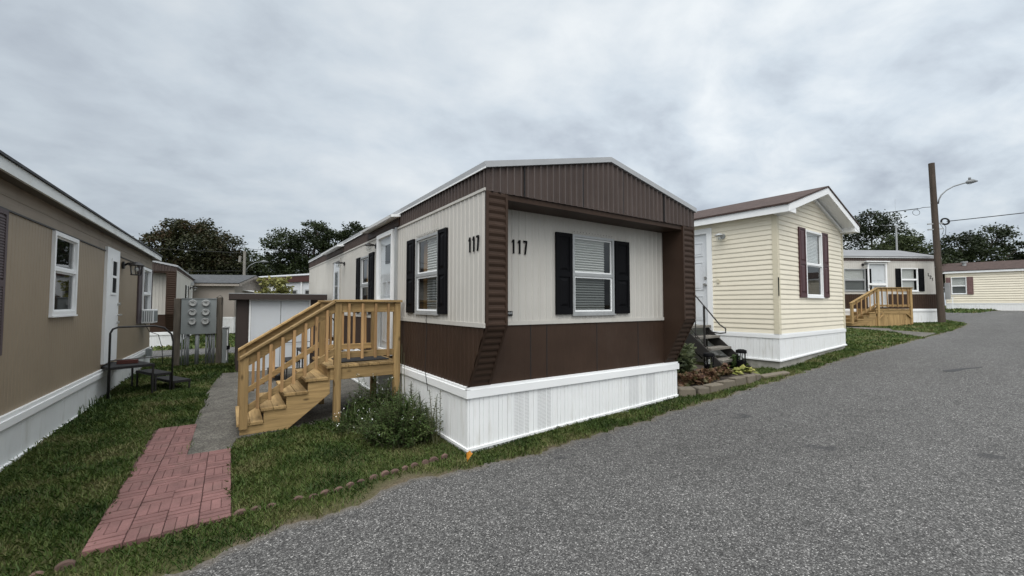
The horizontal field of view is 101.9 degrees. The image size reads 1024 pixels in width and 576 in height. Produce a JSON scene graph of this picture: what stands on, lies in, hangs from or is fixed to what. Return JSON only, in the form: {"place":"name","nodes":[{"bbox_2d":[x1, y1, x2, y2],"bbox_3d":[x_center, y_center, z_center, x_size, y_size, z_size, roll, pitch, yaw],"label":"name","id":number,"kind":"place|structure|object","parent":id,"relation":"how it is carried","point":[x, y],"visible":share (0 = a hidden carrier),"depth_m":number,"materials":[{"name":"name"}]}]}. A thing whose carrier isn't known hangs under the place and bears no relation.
{"place":"outdoors","nodes":[
{"label":"outdoors","id":0,"kind":"place"},
{"bbox_2d":[80,424,230,556],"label":"brick path","id":1,"kind":"structure","parent":0,"point":[167,487],"depth_m":3.47,"materials":[{"name":"red brick"}]},
{"bbox_2d":[187,367,377,454],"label":"concrete path","id":2,"kind":"structure","parent":0,"point":[216,428],"depth_m":6.22,"materials":[{"name":"grey concrete"}]},
{"bbox_2d":[235,300,402,435],"bbox_3d":[-2.842,1.015,6.143,2.035,1.675,1.320,2,-3,-34],"label":"timber porch","id":3,"kind":"object","parent":2,"relation":"on","point":[289,402],"visible":0.91,"depth_m":5.69,"materials":[{"name":"brown wood"}]},
{"bbox_2d":[331,356,388,362],"bbox_3d":[-2.313,1.077,6.336,0.720,0.012,0.550,2,-3,-34],"label":"doormat","id":4,"kind":"object","parent":3,"relation":"on","point":[358,359],"visible":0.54,"depth_m":6.24,"materials":[{"name":"black rubber"}]},
{"bbox_2d":[267,317,333,378],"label":"metal steps","id":5,"kind":"structure","parent":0,"point":[287,359],"depth_m":9.02,"materials":[{"name":"black metal"}]},
{"bbox_2d":[0,305,1005,575],"bbox_3d":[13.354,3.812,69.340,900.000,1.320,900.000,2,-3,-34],"label":"ground","id":6,"kind":"structure","parent":0,"point":[374,489],"depth_m":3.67,"materials":[{"name":"green plant"}]},
{"bbox_2d":[29,571,44,575],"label":"edging stone","id":7,"kind":"object","parent":6,"relation":"on","point":[37,572],"visible":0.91,"depth_m":2.47,"materials":[{"name":"stone"}]},
{"bbox_2d":[54,559,75,570],"bbox_3d":[-2.737,1.718,2.546,0.035,0.092,0.094,-6,-5,44],"label":"edging stone","id":8,"kind":"object","parent":6,"relation":"on","point":[66,563],"visible":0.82,"depth_m":2.54,"materials":[{"name":"stone"}]},
{"bbox_2d":[0,150,162,471],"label":"mobile home","id":9,"kind":"object","parent":6,"relation":"on","point":[76,281],"visible":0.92,"depth_m":5.20,"materials":[{"name":"beige metal"}]},
{"bbox_2d":[48,230,79,317],"bbox_3d":[-5.916,-0.160,5.365,0.264,1.060,0.930,2,-3,-33],"label":"window","id":10,"kind":"structure","parent":9,"relation":"in","point":[65,248],"depth_m":5.53,"materials":[{"name":"white paint"}]},
{"bbox_2d":[100,246,121,364],"bbox_3d":[-7.119,0.305,7.417,0.134,2.000,0.880,2,-3,-33],"label":"door","id":11,"kind":"structure","parent":9,"relation":"in","point":[110,314],"depth_m":7.28,"materials":[{"name":"white paint"}]},
{"bbox_2d":[141,267,151,312],"bbox_3d":[-8.978,0.178,10.194,0.082,1.320,1.080,2,-3,-33],"label":"window","id":12,"kind":"structure","parent":9,"relation":"in","point":[147,273],"depth_m":10.40,"materials":[{"name":"white paint"}]},
{"bbox_2d":[141,309,157,322],"bbox_3d":[-8.733,0.677,10.024,0.226,0.330,0.609,2,-3,-33],"label":"window air conditioner","id":13,"kind":"object","parent":9,"relation":"attached to","point":[149,315],"depth_m":9.79,"materials":[{"name":"white paint"}]},
{"bbox_2d":[89,393,116,405],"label":"grass tuft","id":14,"kind":"object","parent":6,"relation":"on","point":[99,398],"visible":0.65,"depth_m":6.62,"materials":[{"name":"green plant"}]},
{"bbox_2d":[78,401,129,418],"bbox_3d":[-6.040,1.749,6.166,0.672,0.159,0.961,-1,-3,31],"label":"grass tuft","id":15,"kind":"object","parent":6,"relation":"on","point":[92,407],"visible":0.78,"depth_m":6.08,"materials":[{"name":"green plant"}]},
{"bbox_2d":[101,325,190,398],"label":"metal steps","id":16,"kind":"structure","parent":6,"relation":"on","point":[171,379],"depth_m":7.42,"materials":[{"name":"black metal"}]},
{"bbox_2d":[116,359,138,363],"bbox_3d":[-6.811,1.306,7.369,0.280,0.065,0.080,2,-3,-34],"label":"wood block","id":17,"kind":"object","parent":16,"relation":"on","point":[130,361],"depth_m":7.34,"materials":[{"name":"brown wood"}]},
{"bbox_2d":[149,261,196,346],"bbox_3d":[-17.120,0.642,19.237,4.090,3.435,11.966,2,-3,-34],"label":"mobile home","id":18,"kind":"object","parent":6,"relation":"on","point":[171,282],"visible":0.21,"depth_m":15.31,"materials":[{"name":"beige metal"}]},
{"bbox_2d":[150,347,234,358],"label":"back lane","id":19,"kind":"structure","parent":6,"relation":"on","point":[191,351],"depth_m":13.40,"materials":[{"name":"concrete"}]},
{"bbox_2d":[133,217,252,274],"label":"broadleaf tree","id":20,"kind":"object","parent":6,"relation":"on","point":[202,237],"visible":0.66,"depth_m":44.17,"materials":[{"name":"green plant"}]},
{"bbox_2d":[173,295,222,365],"bbox_3d":[-8.067,1.127,10.691,1.015,1.906,0.268,2,-3,-34],"label":"electric meter stand","id":21,"kind":"object","parent":6,"relation":"on","point":[197,317],"visible":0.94,"depth_m":10.64,"materials":[{"name":"metal"}]},
{"bbox_2d":[222,326,229,362],"bbox_3d":[-7.512,1.526,10.907,0.185,1.025,0.195,2,-3,-34],"label":"utility pedestal","id":22,"kind":"object","parent":6,"relation":"on","point":[225,341],"visible":0.85,"depth_m":10.87,"materials":[{"name":"metal"}]},
{"bbox_2d":[191,275,264,332],"bbox_3d":[-21.607,0.827,23.186,13.940,3.250,4.360,0,-2,-10],"label":"mobile home","id":23,"kind":"object","parent":6,"relation":"on","point":[213,286],"visible":0.05,"depth_m":22.39,"materials":[{"name":"beige"}]},
{"bbox_2d":[233,508,245,515],"bbox_3d":[-2.083,1.736,3.184,0.083,0.082,0.031,2,4,-44],"label":"edging stone","id":24,"kind":"object","parent":6,"relation":"on","point":[240,511],"visible":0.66,"depth_m":3.17,"materials":[{"name":"stone"}]},
{"bbox_2d":[238,251,267,274],"bbox_3d":[-25.156,-0.244,40.376,2.526,6.600,0.300,2,-3,-34],"label":"utility pole","id":25,"kind":"object","parent":6,"relation":"on","point":[244,262],"visible":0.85,"depth_m":39.98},
{"bbox_2d":[154,248,234,252],"bbox_3d":[-42.732,-4.413,24.099,46.659,1.246,0.040,2,-3,-43],"label":"overhead cable","id":26,"kind":"object","parent":25,"relation":"attached to","point":[194,250],"visible":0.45,"depth_m":37.36,"materials":[{"name":"black rubber"}]},
{"bbox_2d":[250,506,260,510],"bbox_3d":[-1.998,1.746,3.239,0.091,0.089,0.034,-4,-2,-20],"label":"edging stone","id":27,"kind":"object","parent":6,"relation":"on","point":[253,508],"visible":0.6,"depth_m":3.23,"materials":[{"name":"stone"}]},
{"bbox_2d":[229,247,289,275],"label":"broadleaf tree","id":28,"kind":"object","parent":6,"relation":"on","point":[257,269],"visible":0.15,"depth_m":50.62,"materials":[{"name":"green plant"}]},
{"bbox_2d":[254,275,294,293],"bbox_3d":[-12.495,1.035,21.821,1.903,3.427,1.506,2,-3,-34],"label":"young tree","id":29,"kind":"object","parent":6,"relation":"on","point":[277,283],"visible":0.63,"depth_m":21.74,"materials":[{"name":"green plant"}]},
{"bbox_2d":[229,293,326,371],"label":"storage shed","id":30,"kind":"structure","parent":6,"relation":"on","point":[258,314],"depth_m":9.90,"materials":[{"name":"metal"}]},
{"bbox_2d":[250,301,280,369],"bbox_3d":[-5.862,1.111,9.887,0.605,1.610,0.032,2,-3,-34],"label":"door","id":31,"kind":"structure","parent":30,"relation":"in","point":[265,315],"depth_m":9.88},
{"bbox_2d":[280,301,308,366],"bbox_3d":[-5.353,1.126,10.231,0.605,1.610,0.032,2,-3,-34],"label":"door","id":32,"kind":"structure","parent":30,"relation":"in","point":[289,309],"depth_m":10.20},
{"bbox_2d":[258,273,308,293],"bbox_3d":[-13.603,0.840,27.041,9.280,3.540,3.900,-1,-3,29],"label":"mobile home","id":33,"kind":"object","parent":6,"relation":"on","point":[300,282],"visible":0.02,"depth_m":24.45,"materials":[{"name":"white plastic"}]},
{"bbox_2d":[258,219,365,275],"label":"broadleaf tree","id":34,"kind":"object","parent":6,"relation":"on","point":[296,260],"visible":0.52,"depth_m":43.83,"materials":[{"name":"green plant"}]},
{"bbox_2d":[320,489,329,494],"bbox_3d":[-1.575,1.743,3.504,0.083,0.081,0.031,1,5,-42],"label":"edging stone","id":35,"kind":"object","parent":6,"relation":"on","point":[325,491],"visible":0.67,"depth_m":3.49,"materials":[{"name":"stone"}]},
{"bbox_2d":[322,406,369,434],"bbox_3d":[-2.113,1.666,5.296,0.677,0.335,0.591,2,-3,-34],"label":"weed clump","id":36,"kind":"object","parent":6,"relation":"on","point":[338,428],"visible":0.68,"depth_m":5.29,"materials":[{"name":"green plant"}]},
{"bbox_2d":[340,401,381,431],"bbox_3d":[-1.877,1.622,5.407,0.753,0.403,0.536,1,-2,-14],"label":"grass tuft","id":37,"kind":"object","parent":6,"relation":"on","point":[347,415],"visible":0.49,"depth_m":5.35,"materials":[{"name":"green plant"}]},
{"bbox_2d":[340,374,407,422],"bbox_3d":[-1.898,1.510,5.881,1.012,0.668,0.959,0,-2,2],"label":"weed clump","id":38,"kind":"object","parent":6,"relation":"on","point":[359,399],"visible":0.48,"depth_m":5.79,"materials":[{"name":"green plant"}]},
{"bbox_2d":[369,474,378,479],"bbox_3d":[-1.273,1.762,3.826,0.087,0.085,0.033,-3,-8,-37],"label":"edging stone","id":39,"kind":"object","parent":6,"relation":"on","point":[372,477],"visible":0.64,"depth_m":3.81,"materials":[{"name":"stone"}]},
{"bbox_2d":[380,470,389,476],"bbox_3d":[-1.195,1.759,3.907,0.033,0.085,0.087,7,8,42],"label":"edging stone","id":40,"kind":"object","parent":6,"relation":"on","point":[384,473],"visible":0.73,"depth_m":3.89,"materials":[{"name":"stone"}]},
{"bbox_2d":[341,393,442,449],"bbox_3d":[-1.442,1.555,5.127,1.340,0.521,1.360,0,-2,4],"label":"weed clump","id":41,"kind":"object","parent":6,"relation":"on","point":[389,421],"visible":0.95,"depth_m":4.84,"materials":[{"name":"green plant"}]},
{"bbox_2d":[390,468,398,473],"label":"edging stone","id":42,"kind":"object","parent":6,"relation":"on","point":[395,470],"visible":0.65,"depth_m":3.95,"materials":[{"name":"stone"}]},
{"bbox_2d":[382,382,422,421],"bbox_3d":[-1.342,1.485,5.356,0.679,0.473,0.763,1,-2,-18],"label":"grass tuft","id":43,"kind":"object","parent":6,"relation":"on","point":[407,406],"visible":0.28,"depth_m":5.44,"materials":[{"name":"green plant"}]},
{"bbox_2d":[401,362,404,401],"bbox_3d":[-1.546,1.323,5.883,0.063,1.040,0.085,2,-3,-34],"label":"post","id":44,"kind":"object","parent":6,"relation":"on","point":[401,382],"visible":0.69,"depth_m":5.88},
{"bbox_2d":[413,394,437,423],"bbox_3d":[-1.086,1.560,5.102,0.363,0.505,0.157,1,-3,-26],"label":"tall weed","id":45,"kind":"object","parent":6,"relation":"on","point":[422,407],"visible":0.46,"depth_m":5.13,"materials":[{"name":"green plant"}]},
{"bbox_2d":[429,456,437,462],"bbox_3d":[-0.806,1.784,4.277,0.096,0.094,0.036,2,-1,-34],"label":"edging stone","id":46,"kind":"object","parent":6,"relation":"on","point":[433,458],"visible":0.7,"depth_m":4.26,"materials":[{"name":"stone"}]},
{"bbox_2d":[425,390,443,444],"bbox_3d":[-0.879,1.491,4.808,0.267,0.618,0.188,2,-3,-34],"label":"tall weed","id":47,"kind":"object","parent":6,"relation":"on","point":[436,422],"visible":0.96,"depth_m":4.80,"materials":[{"name":"green plant"}]},
{"bbox_2d":[467,450,472,461],"bbox_3d":[-0.444,1.737,4.273,0.061,0.130,0.030,13,3,-5],"label":"marker flag","id":48,"kind":"object","parent":6,"relation":"on","point":[469,453],"visible":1,"depth_m":4.28,"materials":[{"name":"orange plastic"}]},
{"bbox_2d":[308,157,696,452],"bbox_3d":[-2.061,0.265,10.054,3.961,3.515,11.676,2,-3,-34],"label":"mobile home","id":49,"kind":"object","parent":6,"relation":"on","point":[537,296],"visible":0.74,"depth_m":5.37,"materials":[{"name":"beige metal"}]},
{"bbox_2d":[332,262,338,334],"bbox_3d":[-4.318,0.261,10.250,0.050,1.820,0.780,2,-3,-34],"label":"door","id":50,"kind":"structure","parent":49,"relation":"in","point":[336,269],"depth_m":10.32,"materials":[{"name":"metal"}]},
{"bbox_2d":[359,255,368,314],"bbox_3d":[-2.781,-0.051,8.150,0.254,1.130,0.630,2,-3,-34],"label":"window","id":51,"kind":"structure","parent":49,"relation":"in","point":[364,260],"depth_m":8.31,"materials":[{"name":"plastic"}]},
{"bbox_2d":[376,229,394,355],"bbox_3d":[-2.118,0.077,6.999,0.100,2.020,0.860,2,-3,-34],"label":"storm door","id":52,"kind":"structure","parent":49,"relation":"in","point":[385,241],"depth_m":7.12,"materials":[{"name":"white paint"}]},
{"bbox_2d":[414,231,439,315],"bbox_3d":[-1.051,-0.170,5.599,0.254,1.060,0.800,2,-3,-34],"label":"window","id":53,"kind":"structure","parent":49,"relation":"in","point":[426,246],"depth_m":5.63,"materials":[{"name":"metal"}]},
{"bbox_2d":[571,234,615,315],"bbox_3d":[1.054,-0.160,5.730,0.810,1.070,0.254,2,-3,-34],"label":"window","id":54,"kind":"structure","parent":49,"relation":"in","point":[592,257],"depth_m":5.68,"materials":[{"name":"metal"}]},
{"bbox_2d":[462,345,879,466],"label":"verge grass","id":55,"kind":"structure","parent":6,"relation":"on","point":[625,416],"depth_m":5.56,"materials":[{"name":"green plant"}]},
{"bbox_2d":[677,386,695,396],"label":"edging block","id":56,"kind":"structure","parent":6,"relation":"on","point":[684,391],"depth_m":6.58,"materials":[{"name":"beige concrete"}]},
{"bbox_2d":[692,385,709,395],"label":"edging block","id":57,"kind":"structure","parent":6,"relation":"on","point":[702,389],"depth_m":6.64,"materials":[{"name":"beige concrete"}]},
{"bbox_2d":[703,382,723,393],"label":"edging block","id":58,"kind":"structure","parent":6,"relation":"on","point":[714,387],"depth_m":6.81,"materials":[{"name":"beige concrete"}]},
{"bbox_2d":[677,364,750,386],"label":"flower bed soil","id":59,"kind":"structure","parent":6,"relation":"on","point":[723,377],"depth_m":7.70,"materials":[{"name":"brown soil"}]},
{"bbox_2d":[676,343,697,374],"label":"shrub","id":60,"kind":"object","parent":59,"relation":"on","point":[685,359],"visible":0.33,"depth_m":7.58,"materials":[{"name":"green plant"}]},
{"bbox_2d":[677,373,697,385],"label":"bedding plant","id":61,"kind":"object","parent":59,"relation":"on","point":[686,379],"visible":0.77,"depth_m":6.98,"materials":[{"name":"brown plant"}]},
{"bbox_2d":[684,369,715,384],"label":"bedding plant","id":62,"kind":"object","parent":59,"relation":"on","point":[703,378],"visible":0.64,"depth_m":7.09,"materials":[{"name":"brown plant"}]},
{"bbox_2d":[703,352,714,368],"bbox_3d":[3.675,1.443,7.752,0.210,0.480,0.205,-2,-3,44],"label":"garden lantern","id":63,"kind":"object","parent":59,"relation":"on","point":[707,355],"visible":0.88,"depth_m":7.71,"materials":[{"name":"black plastic"}]},
{"bbox_2d":[696,368,724,379],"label":"bedding plant","id":64,"kind":"object","parent":59,"relation":"on","point":[709,372],"visible":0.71,"depth_m":7.36,"materials":[{"name":"brown plant"}]},
{"bbox_2d":[714,363,732,375],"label":"bedding plant","id":65,"kind":"object","parent":59,"relation":"on","point":[725,368],"visible":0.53,"depth_m":7.70,"materials":[{"name":"brown plant"}]},
{"bbox_2d":[732,367,744,374],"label":"hosta","id":66,"kind":"object","parent":59,"relation":"on","point":[736,370],"visible":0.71,"depth_m":7.83,"materials":[{"name":"yellow plant"}]},
{"bbox_2d":[738,364,759,373],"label":"hosta","id":67,"kind":"object","parent":59,"relation":"on","point":[743,368],"visible":0.91,"depth_m":7.96,"materials":[{"name":"yellow plant"}]},
{"bbox_2d":[685,296,750,366],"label":"entry steps","id":68,"kind":"structure","parent":6,"relation":"on","point":[715,340],"depth_m":8.93,"materials":[{"name":"metal"}]},
{"bbox_2d":[716,379,735,389],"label":"edging block","id":69,"kind":"structure","parent":6,"relation":"on","point":[728,383],"depth_m":7.06,"materials":[{"name":"beige concrete"}]},
{"bbox_2d":[728,376,745,385],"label":"edging block","id":70,"kind":"structure","parent":6,"relation":"on","point":[740,380],"depth_m":7.29,"materials":[{"name":"beige concrete"}]},
{"bbox_2d":[728,354,748,368],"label":"weed bush","id":71,"kind":"object","parent":6,"relation":"on","point":[733,364],"visible":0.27,"depth_m":8.72,"materials":[{"name":"green plant"}]},
{"bbox_2d":[736,349,746,366],"bbox_3d":[4.658,1.484,8.440,0.210,0.480,0.205,-1,-2,16],"label":"garden lantern","id":72,"kind":"object","parent":6,"relation":"on","point":[741,361],"visible":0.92,"depth_m":8.39,"materials":[{"name":"black plastic"}]},
{"bbox_2d":[742,374,755,383],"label":"edging block","id":73,"kind":"structure","parent":6,"relation":"on","point":[750,378],"depth_m":7.43,"materials":[{"name":"beige concrete"}]},
{"bbox_2d":[752,373,760,381],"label":"edging block","id":74,"kind":"structure","parent":6,"relation":"on","point":[758,376],"depth_m":7.61,"materials":[{"name":"beige concrete"}]},
{"bbox_2d":[690,186,860,368],"bbox_3d":[2.930,0.039,15.340,4.367,4.260,14.680,2,-3,-36],"label":"mobile home","id":75,"kind":"object","parent":6,"relation":"on","point":[769,283],"visible":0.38,"depth_m":9.27,"materials":[{"name":"beige plastic"}]},
{"bbox_2d":[694,234,707,324],"bbox_3d":[4.321,-0.175,10.129,0.100,2.180,0.940,2,-3,-36],"label":"door","id":76,"kind":"structure","parent":75,"relation":"in","point":[700,240],"depth_m":9.90,"materials":[{"name":"metal"}]},
{"bbox_2d":[806,230,823,297],"bbox_3d":[6.958,-0.536,9.741,1.010,1.550,0.267,2,-3,-36],"label":"window","id":77,"kind":"structure","parent":75,"relation":"in","point":[814,250],"depth_m":9.77,"materials":[{"name":"white paint"}]},
{"bbox_2d":[761,371,789,378],"bbox_3d":[4.989,1.651,7.908,0.779,0.088,0.153,1,-3,-23],"label":"flat stone","id":78,"kind":"object","parent":6,"relation":"on","point":[769,375],"visible":0.68,"depth_m":7.86,"materials":[{"name":"beige stone"}]},
{"bbox_2d":[845,287,912,325],"bbox_3d":[15.314,0.805,17.905,2.755,1.620,1.390,0,-2,-4],"label":"timber porch","id":79,"kind":"object","parent":6,"relation":"on","point":[877,316],"visible":0.66,"depth_m":17.28,"materials":[{"name":"brown wood"}]},
{"bbox_2d":[843,208,924,249],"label":"broadleaf tree","id":80,"kind":"object","parent":6,"relation":"on","point":[875,231],"visible":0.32,"depth_m":40.18,"materials":[{"name":"green plant"}]},
{"bbox_2d":[843,250,937,322],"bbox_3d":[12.848,-0.024,19.766,12.286,3.681,4.021,0,-2,-4],"label":"mobile home","id":81,"kind":"object","parent":6,"relation":"on","point":[865,271],"visible":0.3,"depth_m":18.32,"materials":[{"name":"beige metal"}]},
{"bbox_2d":[844,269,866,291],"bbox_3d":[14.981,-0.340,18.279,1.030,1.000,0.254,0,-2,-4],"label":"window","id":82,"kind":"structure","parent":81,"relation":"in","point":[854,279],"depth_m":18.20,"materials":[{"name":"glass"}]},
{"bbox_2d":[866,262,887,306],"bbox_3d":[16.022,-0.143,18.224,0.910,1.960,0.149,0,-2,-4],"label":"storm door","id":83,"kind":"structure","parent":81,"relation":"in","point":[878,269],"depth_m":18.27,"materials":[{"name":"white paint"}]},
{"bbox_2d":[900,268,918,291],"bbox_3d":[17.545,-0.353,18.455,0.830,1.040,0.254,0,-2,-4],"label":"window","id":84,"kind":"structure","parent":81,"relation":"in","point":[909,276],"depth_m":18.41,"materials":[{"name":"white paint"}]},
{"bbox_2d":[883,210,915,249],"bbox_3d":[22.399,-1.761,24.145,1.631,6.900,1.716,2,-3,-34],"label":"mast antenna","id":85,"kind":"object","parent":6,"relation":"on","point":[896,238],"visible":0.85,"depth_m":24.11,"materials":[{"name":"metal"}]},
{"bbox_2d":[851,229,962,281],"bbox_3d":[31.596,-1.218,34.014,10.341,6.843,4.555,0,-2,1],"label":"broadleaf tree","id":86,"kind":"object","parent":6,"relation":"on","point":[912,242],"visible":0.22,"depth_m":33.14,"materials":[{"name":"green plant"}]},
{"bbox_2d":[912,163,977,322],"bbox_3d":[18.810,-1.878,18.007,2.869,7.117,0.285,0,-2,0],"label":"utility pole","id":87,"kind":"object","parent":6,"relation":"on","point":[940,300],"visible":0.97,"depth_m":17.94,"materials":[{"name":"brown wood"}]},
{"bbox_2d":[245,208,917,252],"bbox_3d":[-4.069,-3.348,29.064,48.677,1.858,0.033,-1,-3,27],"label":"overhead cable","id":88,"kind":"object","parent":87,"relation":"attached to","point":[853,216],"visible":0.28,"depth_m":18.86,"materials":[{"name":"black rubber"}]},
{"bbox_2d":[947,213,1021,221],"bbox_3d":[32.153,-5.055,11.270,29.917,3.808,0.033,-1,-3,27],"label":"overhead cable","id":89,"kind":"object","parent":87,"relation":"attached to","point":[985,217],"visible":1,"depth_m":17.49,"materials":[{"name":"black rubber"}]},
{"bbox_2d":[940,222,1023,292],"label":"broadleaf tree","id":90,"kind":"object","parent":6,"relation":"on","point":[973,245],"visible":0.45,"depth_m":43.98,"materials":[{"name":"green plant"}]},
{"bbox_2d":[942,260,1023,310],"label":"mobile home","id":91,"kind":"object","parent":6,"relation":"on","point":[997,285],"visible":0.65,"depth_m":30.04,"materials":[{"name":"beige plastic"}]},
{"bbox_2d":[951,277,966,293],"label":"window","id":92,"kind":"structure","parent":91,"relation":"in","point":[958,284],"depth_m":30.98,"materials":[{"name":"white paint"}]},
{"bbox_2d":[0,0,1023,304],"label":"sky","id":93,"kind":"structure","parent":0,"point":[253,118],"materials":[{"name":"grey"}]},
{"bbox_2d":[151,320,966,351],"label":"side yard grass","id":94,"kind":"structure","parent":0,"point":[897,337],"depth_m":14.66,"materials":[{"name":"green plant"}]},
{"bbox_2d":[162,319,1023,575],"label":"road","id":95,"kind":"structure","parent":0,"point":[906,459],"depth_m":3.36,"materials":[{"name":"grey asphalt"}]},
{"bbox_2d":[943,367,981,371],"bbox_3d":[8.408,1.514,7.768,0.939,0.059,0.154,1,-2,-16],"label":"tar patch","id":96,"kind":"object","parent":95,"relation":"on","point":[952,370],"visible":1,"depth_m":7.74,"materials":[{"name":"grey asphalt"}]},
{"bbox_2d":[846,327,934,336],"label":"entry path","id":97,"kind":"structure","parent":0,"point":[922,334],"depth_m":14.76,"materials":[{"name":"concrete"}]},
{"bbox_2d":[945,308,996,312],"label":"end yard grass","id":98,"kind":"structure","parent":0,"point":[963,310],"depth_m":27.44,"materials":[{"name":"green plant"}]},
{"bbox_2d":[945,311,1023,320],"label":"side road","id":99,"kind":"structure","parent":0,"point":[1007,315],"depth_m":22.19,"materials":[{"name":"grey asphalt"}]}
]}

